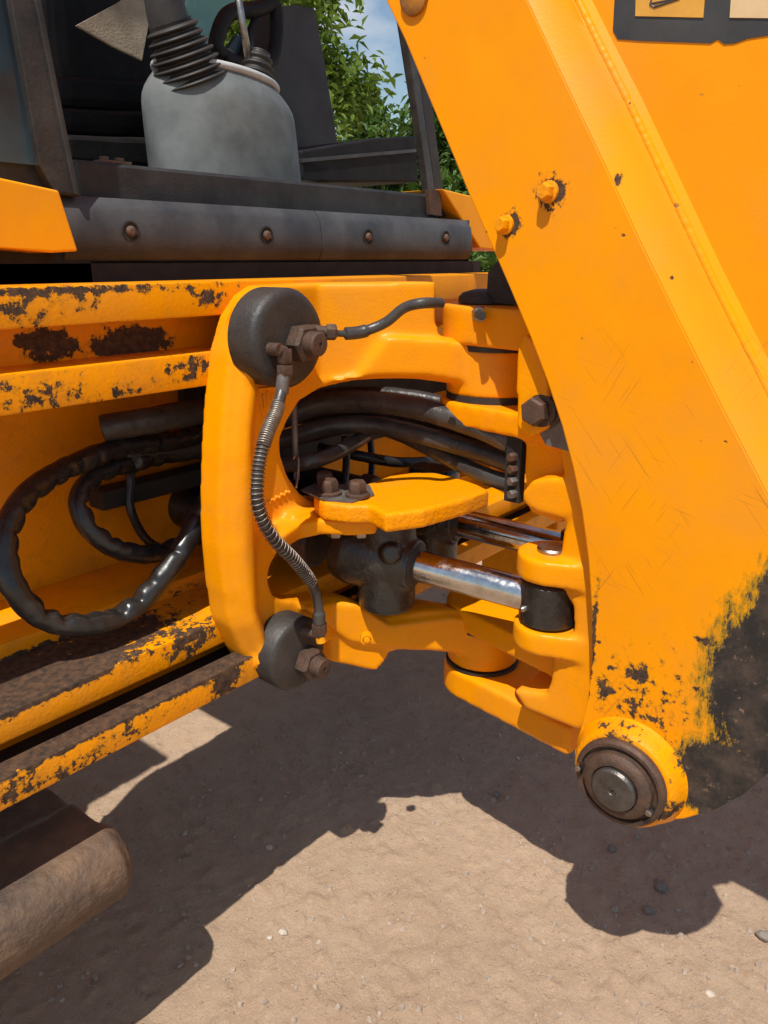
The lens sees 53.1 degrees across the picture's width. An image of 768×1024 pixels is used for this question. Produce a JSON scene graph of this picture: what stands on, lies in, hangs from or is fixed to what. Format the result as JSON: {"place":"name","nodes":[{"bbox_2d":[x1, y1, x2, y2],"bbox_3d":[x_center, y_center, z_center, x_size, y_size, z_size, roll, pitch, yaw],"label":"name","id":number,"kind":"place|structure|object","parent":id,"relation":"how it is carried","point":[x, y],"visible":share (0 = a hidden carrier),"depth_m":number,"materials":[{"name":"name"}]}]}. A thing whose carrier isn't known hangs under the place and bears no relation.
{"place":"outdoors","nodes":[
{"label":"outdoors","id":0,"kind":"place"},
{"bbox_2d":[237,0,409,139],"label":"sky","id":1,"kind":"structure","parent":0,"point":[380,26],"materials":[{"name":"blue"}]},
{"bbox_2d":[0,561,767,1023],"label":"ground","id":2,"kind":"structure","parent":0,"point":[402,849],"depth_m":1.70,"materials":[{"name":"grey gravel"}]},
{"bbox_2d":[266,845,273,850],"bbox_3d":[-0.267,0.783,1.795,0.018,0.012,0.016,15,23,38],"label":"stone","id":3,"kind":"object","parent":2,"relation":"on","point":[269,847],"visible":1,"depth_m":1.79,"materials":[{"name":"grey stone"}]},
{"bbox_2d":[278,928,287,935],"bbox_3d":[-0.207,0.860,1.574,0.022,0.012,0.015,15,23,38],"label":"stone","id":4,"kind":"object","parent":2,"relation":"on","point":[282,932],"visible":1,"depth_m":1.57,"materials":[{"name":"beige stone"}]},
{"bbox_2d":[224,0,396,188],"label":"leafy tree","id":5,"kind":"object","parent":2,"relation":"on","point":[348,87],"visible":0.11,"depth_m":7.00,"materials":[{"name":"green plant"}]},
{"bbox_2d":[0,0,767,979],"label":"backhoe loader","id":6,"kind":"object","parent":2,"relation":"on","point":[288,400],"visible":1,"depth_m":1.23,"materials":[{"name":"paint"}]},
{"bbox_2d":[0,0,34,164],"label":"window","id":7,"kind":"structure","parent":6,"relation":"in","point":[15,142],"depth_m":1.12,"materials":[{"name":"grey glass"}]},
{"bbox_2d":[335,65,469,194],"bbox_3d":[0.194,-3.458,9.320,2.596,3.542,2.858,15,23,38],"label":"leafy tree","id":8,"kind":"object","parent":2,"relation":"on","point":[447,161],"visible":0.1,"depth_m":8.48,"materials":[{"name":"green plant"}]},
{"bbox_2d":[405,165,497,272],"bbox_3d":[0.947,-2.427,8.447,3.759,3.043,3.688,15,23,38],"label":"leafy bush","id":9,"kind":"object","parent":2,"relation":"on","point":[488,259],"visible":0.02,"depth_m":7.62,"materials":[{"name":"green plant"}]},
{"bbox_2d":[493,790,499,797],"bbox_3d":[0.289,0.724,1.971,0.019,0.013,0.022,-4,19,-11],"label":"stone","id":10,"kind":"object","parent":2,"relation":"on","point":[496,793],"visible":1,"depth_m":1.97,"materials":[{"name":"grey stone"}]},
{"bbox_2d":[608,843,616,852],"bbox_3d":[0.529,0.780,1.783,0.021,0.015,0.024,15,23,38],"label":"stone","id":11,"kind":"object","parent":2,"relation":"on","point":[612,848],"visible":1,"depth_m":1.78,"materials":[{"name":"grey stone"}]},
{"bbox_2d":[642,905,654,914],"bbox_3d":[0.556,0.835,1.615,0.026,0.016,0.022,15,23,38],"label":"stone","id":12,"kind":"object","parent":2,"relation":"on","point":[649,909],"visible":1,"depth_m":1.61,"materials":[{"name":"grey stone"}]},
{"bbox_2d":[653,879,667,892],"bbox_3d":[0.604,0.816,1.679,0.032,0.020,0.030,15,23,38],"label":"stone","id":13,"kind":"object","parent":2,"relation":"on","point":[660,886],"visible":1,"depth_m":1.67,"materials":[{"name":"grey stone"}]},
{"bbox_2d":[706,990,715,997],"bbox_3d":[0.611,0.903,1.441,0.022,0.008,0.017,15,23,38],"label":"stone","id":14,"kind":"object","parent":2,"relation":"on","point":[711,993],"visible":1,"depth_m":1.44,"materials":[{"name":"beige stone"}]},
{"bbox_2d":[755,930,767,942],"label":"stone","id":15,"kind":"object","parent":2,"relation":"on","point":[762,935],"visible":1,"depth_m":1.55,"materials":[{"name":"grey stone"}]}
]}

